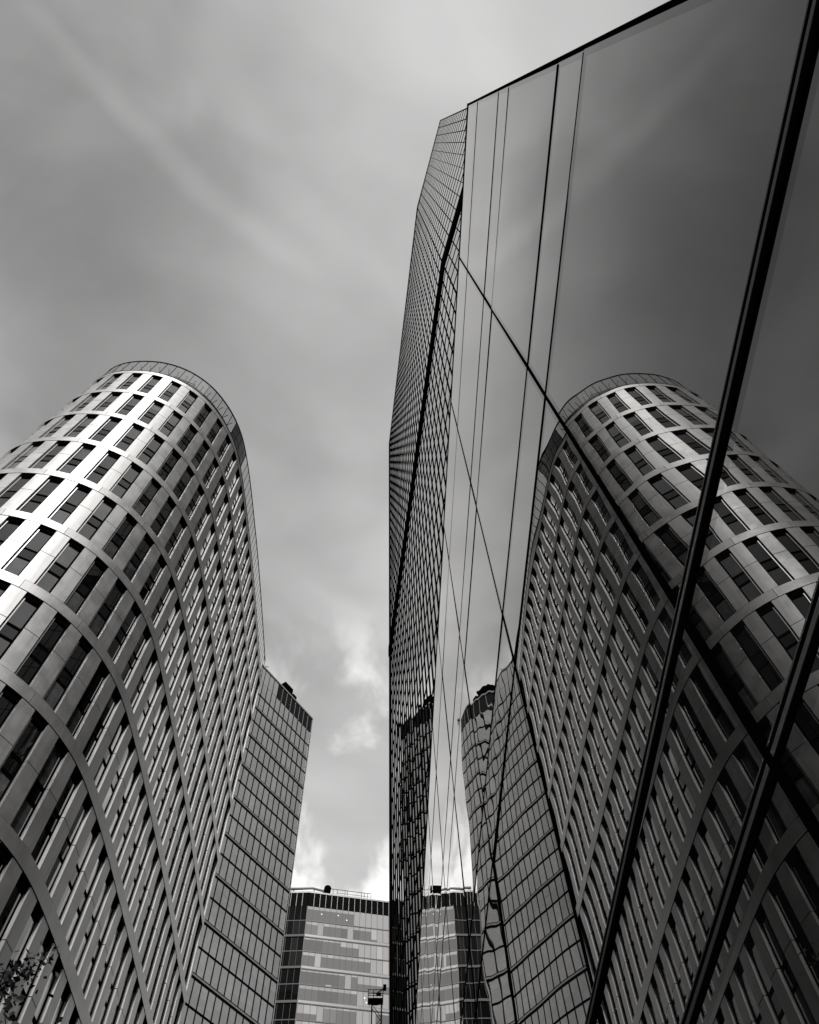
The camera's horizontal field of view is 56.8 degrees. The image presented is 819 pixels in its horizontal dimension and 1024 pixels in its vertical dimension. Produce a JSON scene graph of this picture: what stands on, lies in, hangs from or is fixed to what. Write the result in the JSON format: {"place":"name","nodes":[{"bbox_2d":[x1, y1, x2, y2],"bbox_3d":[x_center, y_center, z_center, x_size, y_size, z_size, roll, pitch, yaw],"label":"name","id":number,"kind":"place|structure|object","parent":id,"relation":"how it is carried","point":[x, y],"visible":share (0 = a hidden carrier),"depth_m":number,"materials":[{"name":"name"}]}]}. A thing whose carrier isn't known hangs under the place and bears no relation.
{"place":"outdoors","nodes":[
{"label":"outdoors","id":0,"kind":"place"},
{"bbox_2d":[0,361,264,1023],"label":"office tower","id":1,"kind":"structure","parent":0,"point":[132,651],"depth_m":45.77,"materials":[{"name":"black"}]},
{"bbox_2d":[0,686,20,727],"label":"window","id":2,"kind":"structure","parent":1,"relation":"in","point":[8,699],"depth_m":33.42,"materials":[{"name":"black glass"}]},
{"bbox_2d":[0,517,24,545],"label":"window","id":3,"kind":"structure","parent":1,"relation":"in","point":[10,525],"depth_m":42.17,"materials":[{"name":"grey glass"}]},
{"bbox_2d":[0,873,28,940],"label":"window","id":4,"kind":"structure","parent":1,"relation":"in","point":[21,887],"depth_m":29.94,"materials":[{"name":"black glass"}]},
{"bbox_2d":[0,474,34,507],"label":"window","id":5,"kind":"structure","parent":1,"relation":"in","point":[23,479],"depth_m":46.39,"materials":[{"name":"grey glass"}]},
{"bbox_2d":[0,902,41,1001],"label":"window","id":6,"kind":"structure","parent":1,"relation":"in","point":[35,916],"depth_m":30.51,"materials":[{"name":"grey glass"}]},
{"bbox_2d":[0,593,42,658],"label":"window","id":7,"kind":"structure","parent":1,"relation":"in","point":[11,627],"depth_m":36.82,"materials":[{"name":"grey glass"}]},
{"bbox_2d":[0,711,46,800],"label":"window","id":8,"kind":"structure","parent":1,"relation":"in","point":[20,750],"depth_m":32.74,"materials":[{"name":"black glass"}]},
{"bbox_2d":[5,442,43,468],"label":"window","id":9,"kind":"structure","parent":1,"relation":"in","point":[34,446],"depth_m":51.35,"materials":[{"name":"grey glass"}]},
{"bbox_2d":[2,525,55,575],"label":"window","id":10,"kind":"structure","parent":1,"relation":"in","point":[42,535],"depth_m":41.07,"materials":[{"name":"grey glass"}]},
{"bbox_2d":[8,931,51,1023],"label":"window","id":11,"kind":"structure","parent":1,"relation":"in","point":[47,941],"depth_m":30.88,"materials":[{"name":"grey glass"}]},
{"bbox_2d":[10,739,66,836],"bbox_3d":[-16.165,11.962,33.003,0.129,5.080,0.930,-16,-65,6],"label":"window","id":12,"kind":"structure","parent":1,"relation":"in","point":[23,815],"depth_m":32.98,"materials":[{"name":"black glass"}]},
{"bbox_2d":[18,477,63,512],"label":"window","id":13,"kind":"structure","parent":1,"relation":"in","point":[52,483],"depth_m":46.06,"materials":[{"name":"grey glass"}]},
{"bbox_2d":[14,613,69,684],"bbox_3d":[-17.863,6.644,36.855,0.129,5.080,0.928,-34,-68,14],"label":"window","id":14,"kind":"structure","parent":1,"relation":"in","point":[33,661],"depth_m":36.83,"materials":[{"name":"black glass"}]},
{"bbox_2d":[31,958,61,1023],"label":"window","id":15,"kind":"structure","parent":1,"relation":"in","point":[57,968],"depth_m":32.11,"materials":[{"name":"grey glass"}]},
{"bbox_2d":[30,442,69,468],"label":"window","id":16,"kind":"structure","parent":1,"relation":"in","point":[59,446],"depth_m":51.24,"materials":[{"name":"grey glass"}]},
{"bbox_2d":[31,766,80,864],"bbox_3d":[-15.771,13.484,33.754,0.129,5.080,0.931,-9,-64,3],"label":"window","id":17,"kind":"structure","parent":1,"relation":"in","point":[74,780],"depth_m":33.76,"materials":[{"name":"black glass"}]},
{"bbox_2d":[41,415,74,437],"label":"window","id":18,"kind":"structure","parent":1,"relation":"in","point":[66,418],"depth_m":56.66,"materials":[{"name":"grey glass"}]},
{"bbox_2d":[34,539,83,592],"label":"window","id":19,"kind":"structure","parent":1,"relation":"in","point":[57,568],"depth_m":41.52,"materials":[{"name":"grey glass"}]},
{"bbox_2d":[43,636,91,709],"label":"window","id":20,"kind":"structure","parent":1,"relation":"in","point":[57,689],"depth_m":37.52,"materials":[{"name":"black glass"}]},
{"bbox_2d":[45,794,90,892],"bbox_3d":[-15.592,15.050,34.520,0.130,5.080,0.935,-4,-64,0],"label":"window","id":21,"kind":"structure","parent":1,"relation":"in","point":[86,805],"depth_m":34.60,"materials":[{"name":"black glass"}]},
{"bbox_2d":[48,484,91,524],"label":"window","id":22,"kind":"structure","parent":1,"relation":"in","point":[74,499],"depth_m":46.35,"materials":[{"name":"grey glass"}]},
{"bbox_2d":[57,444,95,473],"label":"window","id":23,"kind":"structure","parent":1,"relation":"in","point":[85,450],"depth_m":51.35,"materials":[{"name":"grey glass"}]},
{"bbox_2d":[56,820,98,919],"bbox_3d":[-15.504,16.632,35.291,0.130,5.080,0.936,-2,-64,0],"label":"window","id":24,"kind":"structure","parent":1,"relation":"in","point":[94,832],"depth_m":35.41,"materials":[{"name":"grey glass"}]},
{"bbox_2d":[65,415,98,436],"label":"window","id":25,"kind":"structure","parent":1,"relation":"in","point":[84,423],"depth_m":56.53,"materials":[{"name":"grey glass"}]},
{"bbox_2d":[64,557,106,613],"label":"window","id":26,"kind":"structure","parent":1,"relation":"in","point":[83,588],"depth_m":42.12,"materials":[{"name":"black glass"}]},
{"bbox_2d":[66,847,105,944],"bbox_3d":[-15.459,18.218,36.063,0.130,5.080,0.937,-1,-64,-1],"label":"window","id":27,"kind":"structure","parent":1,"relation":"in","point":[102,855],"depth_m":36.21,"materials":[{"name":"grey glass"}]},
{"bbox_2d":[66,662,108,736],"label":"window","id":28,"kind":"structure","parent":1,"relation":"in","point":[92,688],"depth_m":38.28,"materials":[{"name":"black glass"}]},
{"bbox_2d":[74,870,111,969],"bbox_3d":[-15.441,19.805,36.835,0.130,5.080,0.937,-1,-64,-1],"label":"window","id":29,"kind":"structure","parent":1,"relation":"in","point":[108,881],"depth_m":36.97,"materials":[{"name":"grey glass"}]},
{"bbox_2d":[76,497,115,539],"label":"window","id":30,"kind":"structure","parent":1,"relation":"in","point":[89,527],"depth_m":46.80,"materials":[{"name":"grey glass"}]},
{"bbox_2d":[81,894,117,993],"bbox_3d":[-15.435,21.393,37.607,0.130,5.080,0.937,-1,-64,-1],"label":"window","id":31,"kind":"structure","parent":1,"relation":"in","point":[114,904],"depth_m":37.79,"materials":[{"name":"grey glass"}]},
{"bbox_2d":[82,687,119,761],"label":"window","id":32,"kind":"structure","parent":1,"relation":"in","point":[114,698],"depth_m":39.11,"materials":[{"name":"black glass"}]},
{"bbox_2d":[84,451,120,483],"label":"window","id":33,"kind":"structure","parent":1,"relation":"in","point":[105,464],"depth_m":51.65,"materials":[{"name":"grey glass"}]},
{"bbox_2d":[89,917,122,1016],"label":"window","id":34,"kind":"structure","parent":1,"relation":"in","point":[120,925],"depth_m":38.53,"materials":[{"name":"grey glass"}]},
{"bbox_2d":[90,417,121,441],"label":"window","id":35,"kind":"structure","parent":1,"relation":"in","point":[111,423],"depth_m":56.70,"materials":[{"name":"grey glass"}]},
{"bbox_2d":[88,579,125,636],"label":"window","id":36,"kind":"structure","parent":1,"relation":"in","point":[117,590],"depth_m":42.81,"materials":[{"name":"black glass"}]},
{"bbox_2d":[93,393,121,410],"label":"window","id":37,"kind":"structure","parent":1,"relation":"in","point":[113,396],"depth_m":61.81,"materials":[{"name":"grey glass"}]},
{"bbox_2d":[94,713,127,787],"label":"window","id":38,"kind":"structure","parent":1,"relation":"in","point":[123,723],"depth_m":39.92,"materials":[{"name":"grey glass"}]},
{"bbox_2d":[98,938,128,1023],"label":"window","id":39,"kind":"structure","parent":1,"relation":"in","point":[125,948],"depth_m":39.63,"materials":[{"name":"grey glass"}]},
{"bbox_2d":[102,737,133,812],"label":"window","id":40,"kind":"structure","parent":1,"relation":"in","point":[130,748],"depth_m":40.75,"materials":[{"name":"grey glass"}]},
{"bbox_2d":[102,514,136,558],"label":"window","id":41,"kind":"structure","parent":1,"relation":"in","point":[116,540],"depth_m":47.42,"materials":[{"name":"black glass"}]},
{"bbox_2d":[111,959,132,1023],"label":"window","id":42,"kind":"structure","parent":1,"relation":"in","point":[130,969],"depth_m":41.02,"materials":[{"name":"grey glass"}]},
{"bbox_2d":[107,602,139,661],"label":"window","id":43,"kind":"structure","parent":1,"relation":"in","point":[134,612],"depth_m":43.58,"materials":[{"name":"black glass"}]},
{"bbox_2d":[109,761,139,837],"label":"window","id":44,"kind":"structure","parent":1,"relation":"in","point":[136,771],"depth_m":41.54,"materials":[{"name":"grey glass"}]},
{"bbox_2d":[109,463,142,497],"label":"window","id":45,"kind":"structure","parent":1,"relation":"in","point":[133,471],"depth_m":52.08,"materials":[{"name":"grey glass"}]},
{"bbox_2d":[114,424,143,450],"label":"window","id":46,"kind":"structure","parent":1,"relation":"in","point":[134,431],"depth_m":56.93,"materials":[{"name":"grey glass"}]},
{"bbox_2d":[0,374,257,1023],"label":"windows","id":47,"kind":"structure","parent":1,"relation":"in","point":[5,857],"depth_m":65.23,"materials":[{"name":"black glass"}]},
{"bbox_2d":[116,395,143,415],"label":"window","id":48,"kind":"structure","parent":1,"relation":"in","point":[134,400],"depth_m":61.94,"materials":[{"name":"grey glass"}]},
{"bbox_2d":[123,980,137,1023],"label":"window","id":49,"kind":"structure","parent":1,"relation":"in","point":[135,986],"depth_m":42.37,"materials":[{"name":"black glass"}]},
{"bbox_2d":[116,784,144,860],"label":"window","id":50,"kind":"structure","parent":1,"relation":"in","point":[141,794],"depth_m":42.37,"materials":[{"name":"grey glass"}]},
{"bbox_2d":[121,807,148,882],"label":"window","id":51,"kind":"structure","parent":1,"relation":"in","point":[146,815],"depth_m":43.16,"materials":[{"name":"grey glass"}]},
{"bbox_2d":[121,626,149,684],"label":"window","id":52,"kind":"structure","parent":1,"relation":"in","point":[145,636],"depth_m":44.39,"materials":[{"name":"black glass"}]},
{"bbox_2d":[122,534,153,580],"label":"window","id":53,"kind":"structure","parent":1,"relation":"in","point":[137,557],"depth_m":48.10,"materials":[{"name":"black glass"}]},
{"bbox_2d":[127,829,153,904],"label":"window","id":54,"kind":"structure","parent":1,"relation":"in","point":[150,838],"depth_m":43.94,"materials":[{"name":"grey glass"}]},
{"bbox_2d":[130,650,156,709],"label":"window","id":55,"kind":"structure","parent":1,"relation":"in","point":[152,659],"depth_m":45.22,"materials":[{"name":"grey glass"}]},
{"bbox_2d":[132,850,157,926],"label":"window","id":56,"kind":"structure","parent":1,"relation":"in","point":[155,856],"depth_m":44.65,"materials":[{"name":"grey glass"}]},
{"bbox_2d":[132,478,160,515],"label":"window","id":57,"kind":"structure","parent":1,"relation":"in","point":[140,505],"depth_m":52.67,"materials":[{"name":"grey glass"}]},
{"bbox_2d":[137,673,161,731],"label":"window","id":58,"kind":"structure","parent":1,"relation":"in","point":[158,682],"depth_m":46.06,"materials":[{"name":"grey glass"}]},
{"bbox_2d":[137,870,161,944],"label":"window","id":59,"kind":"structure","parent":1,"relation":"in","point":[159,875],"depth_m":45.59,"materials":[{"name":"black glass"}]},
{"bbox_2d":[136,434,164,464],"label":"window","id":60,"kind":"structure","parent":1,"relation":"in","point":[155,442],"depth_m":57.40,"materials":[{"name":"grey glass"}]},
{"bbox_2d":[138,401,164,423],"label":"window","id":61,"kind":"structure","parent":1,"relation":"in","point":[155,407],"depth_m":62.20,"materials":[{"name":"grey glass"}]},
{"bbox_2d":[139,555,165,602],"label":"window","id":62,"kind":"structure","parent":1,"relation":"in","point":[160,564],"depth_m":48.87,"materials":[{"name":"black glass"}]},
{"bbox_2d":[141,889,164,965],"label":"window","id":63,"kind":"structure","parent":1,"relation":"in","point":[163,893],"depth_m":46.37,"materials":[{"name":"black glass"}]},
{"bbox_2d":[143,695,165,754],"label":"window","id":64,"kind":"structure","parent":1,"relation":"in","point":[163,703],"depth_m":46.92,"materials":[{"name":"grey glass"}]},
{"bbox_2d":[145,908,167,983],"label":"window","id":65,"kind":"structure","parent":1,"relation":"in","point":[166,913],"depth_m":47.13,"materials":[{"name":"black glass"}]},
{"bbox_2d":[147,717,169,776],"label":"window","id":66,"kind":"structure","parent":1,"relation":"in","point":[167,725],"depth_m":47.68,"materials":[{"name":"grey glass"}]},
{"bbox_2d":[149,927,170,1002],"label":"window","id":67,"kind":"structure","parent":1,"relation":"in","point":[169,932],"depth_m":47.97,"materials":[{"name":"grey glass"}]},
{"bbox_2d":[151,577,173,624],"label":"window","id":68,"kind":"structure","parent":1,"relation":"in","point":[170,586],"depth_m":49.72,"materials":[{"name":"black glass"}]},
{"bbox_2d":[150,497,175,535],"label":"window","id":69,"kind":"structure","parent":1,"relation":"in","point":[168,506],"depth_m":53.41,"materials":[{"name":"black glass"}]},
{"bbox_2d":[152,737,173,798],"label":"window","id":70,"kind":"structure","parent":1,"relation":"in","point":[171,745],"depth_m":48.37,"materials":[{"name":"grey glass"}]},
{"bbox_2d":[153,945,173,1020],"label":"window","id":71,"kind":"structure","parent":1,"relation":"in","point":[172,949],"depth_m":48.70,"materials":[{"name":"grey glass"}]},
{"bbox_2d":[156,759,177,819],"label":"window","id":72,"kind":"structure","parent":1,"relation":"in","point":[175,765],"depth_m":49.17,"materials":[{"name":"grey glass"}]},
{"bbox_2d":[159,961,176,1023],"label":"window","id":73,"kind":"structure","parent":1,"relation":"in","point":[175,965],"depth_m":49.93,"materials":[{"name":"grey glass"}]},
{"bbox_2d":[156,449,180,480],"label":"window","id":74,"kind":"structure","parent":1,"relation":"in","point":[168,464],"depth_m":57.96,"materials":[{"name":"black glass"}]},
{"bbox_2d":[158,599,179,647],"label":"window","id":75,"kind":"structure","parent":1,"relation":"in","point":[176,607],"depth_m":50.54,"materials":[{"name":"grey glass"}]},
{"bbox_2d":[158,382,180,401],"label":"window","id":76,"kind":"structure","parent":1,"relation":"in","point":[172,388],"depth_m":67.45,"materials":[{"name":"grey glass"}]},
{"bbox_2d":[158,411,182,436],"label":"window","id":77,"kind":"structure","parent":1,"relation":"in","point":[171,422],"depth_m":62.67,"materials":[{"name":"grey glass"}]},
{"bbox_2d":[161,778,180,839],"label":"window","id":78,"kind":"structure","parent":1,"relation":"in","point":[179,783],"depth_m":49.99,"materials":[{"name":"grey glass"}]},
{"bbox_2d":[164,621,183,668],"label":"window","id":79,"kind":"structure","parent":1,"relation":"in","point":[181,628],"depth_m":51.34,"materials":[{"name":"grey glass"}]},
{"bbox_2d":[164,797,183,858],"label":"window","id":80,"kind":"structure","parent":1,"relation":"in","point":[182,802],"depth_m":50.91,"materials":[{"name":"grey glass"}]},
{"bbox_2d":[164,516,185,555],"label":"window","id":81,"kind":"structure","parent":1,"relation":"in","point":[179,528],"depth_m":54.14,"materials":[{"name":"black glass"}]},
{"bbox_2d":[168,816,186,877],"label":"window","id":82,"kind":"structure","parent":1,"relation":"in","point":[185,821],"depth_m":51.68,"materials":[{"name":"black glass"}]},
{"bbox_2d":[169,642,187,689],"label":"window","id":83,"kind":"structure","parent":1,"relation":"in","point":[185,649],"depth_m":52.24,"materials":[{"name":"grey glass"}]},
{"bbox_2d":[171,833,188,895],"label":"window","id":84,"kind":"structure","parent":1,"relation":"in","point":[187,841],"depth_m":52.50,"materials":[{"name":"grey glass"}]},
{"bbox_2d":[173,662,190,709],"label":"window","id":85,"kind":"structure","parent":1,"relation":"in","point":[188,670],"depth_m":52.92,"materials":[{"name":"grey glass"}]},
{"bbox_2d":[172,466,193,499],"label":"window","id":86,"kind":"structure","parent":1,"relation":"in","point":[187,475],"depth_m":58.66,"materials":[{"name":"black glass"}]},
{"bbox_2d":[174,852,191,913],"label":"window","id":87,"kind":"structure","parent":1,"relation":"in","point":[190,856],"depth_m":53.28,"materials":[{"name":"grey glass"}]},
{"bbox_2d":[175,537,193,577],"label":"window","id":88,"kind":"structure","parent":1,"relation":"in","point":[189,546],"depth_m":55.04,"materials":[{"name":"grey glass"}]},
{"bbox_2d":[176,682,193,731],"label":"window","id":89,"kind":"structure","parent":1,"relation":"in","point":[191,690],"depth_m":53.83,"materials":[{"name":"grey glass"}]},
{"bbox_2d":[177,869,193,930],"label":"window","id":90,"kind":"structure","parent":1,"relation":"in","point":[192,874],"depth_m":54.18,"materials":[{"name":"grey glass"}]},
{"bbox_2d":[176,424,196,451],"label":"window","id":91,"kind":"structure","parent":1,"relation":"in","point":[190,432],"depth_m":63.24,"materials":[{"name":"black glass"}]},
{"bbox_2d":[177,391,197,412],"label":"window","id":92,"kind":"structure","parent":1,"relation":"in","point":[189,399],"depth_m":67.93,"materials":[{"name":"grey glass"}]},
{"bbox_2d":[180,884,195,945],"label":"window","id":93,"kind":"structure","parent":1,"relation":"in","point":[194,892],"depth_m":54.90,"materials":[{"name":"grey glass"}]},
{"bbox_2d":[180,702,196,749],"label":"window","id":94,"kind":"structure","parent":1,"relation":"in","point":[195,705],"depth_m":54.56,"materials":[{"name":"grey glass"}]},
{"bbox_2d":[181,558,198,596],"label":"window","id":95,"kind":"structure","parent":1,"relation":"in","point":[195,566],"depth_m":55.88,"materials":[{"name":"grey glass"}]},
{"bbox_2d":[183,720,199,769],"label":"window","id":96,"kind":"structure","parent":1,"relation":"in","point":[198,724],"depth_m":55.31,"materials":[{"name":"grey glass"}]},
{"bbox_2d":[186,578,201,617],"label":"window","id":97,"kind":"structure","parent":1,"relation":"in","point":[199,586],"depth_m":56.65,"materials":[{"name":"grey glass"}]},
{"bbox_2d":[185,485,203,517],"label":"window","id":98,"kind":"structure","parent":1,"relation":"in","point":[198,493],"depth_m":59.47,"materials":[{"name":"black glass"}]},
{"bbox_2d":[191,441,208,468],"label":"window","id":99,"kind":"structure","parent":1,"relation":"in","point":[203,448],"depth_m":63.95,"materials":[{"name":"black glass"}]},
{"bbox_2d":[194,504,209,537],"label":"window","id":100,"kind":"structure","parent":1,"relation":"in","point":[204,515],"depth_m":60.28,"materials":[{"name":"grey glass"}]},
{"bbox_2d":[180,665,312,1023],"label":"office block","id":101,"kind":"structure","parent":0,"point":[235,973],"depth_m":118.33,"materials":[{"name":"black glass"}]},
{"bbox_2d":[282,682,296,698],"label":"rooftop cabin","id":102,"kind":"object","parent":101,"relation":"on","point":[287,686],"visible":0.3,"depth_m":160.13,"materials":[{"name":"black metal"}]},
{"bbox_2d":[273,891,388,1023],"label":"office block","id":103,"kind":"structure","parent":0,"point":[334,967],"depth_m":167.22,"materials":[{"name":"black"}]},
{"bbox_2d":[291,885,330,893],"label":"cleaning cradle","id":104,"kind":"object","parent":103,"relation":"on","point":[327,888],"visible":0.87,"depth_m":182.49,"materials":[{"name":"black metal"}]},
{"bbox_2d":[0,0,669,900],"label":"sky","id":105,"kind":"structure","parent":0,"point":[226,193],"materials":[{"name":"grey"}]},
{"label":"pavement","id":106,"kind":"structure","parent":0,"visible":0},
{"bbox_2d":[0,942,62,1023],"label":"street tree","id":107,"kind":"object","parent":106,"relation":"on","point":[12,987],"visible":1,"depth_m":14.14,"materials":[{"name":"black plant"}]},
{"bbox_2d":[368,984,385,1023],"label":"work platform mast","id":108,"kind":"object","parent":106,"relation":"on","point":[374,1001],"visible":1,"depth_m":78.33,"materials":[{"name":"black metal"}]},
{"bbox_2d":[388,108,466,1023],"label":"glass tower","id":109,"kind":"structure","parent":106,"relation":"on","point":[418,440],"depth_m":60.74,"materials":[{"name":"black glass"}]},
{"bbox_2d":[415,0,818,1023],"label":"glass pavilion","id":110,"kind":"structure","parent":106,"relation":"on","point":[623,804],"depth_m":3.88,"materials":[{"name":"glass"}]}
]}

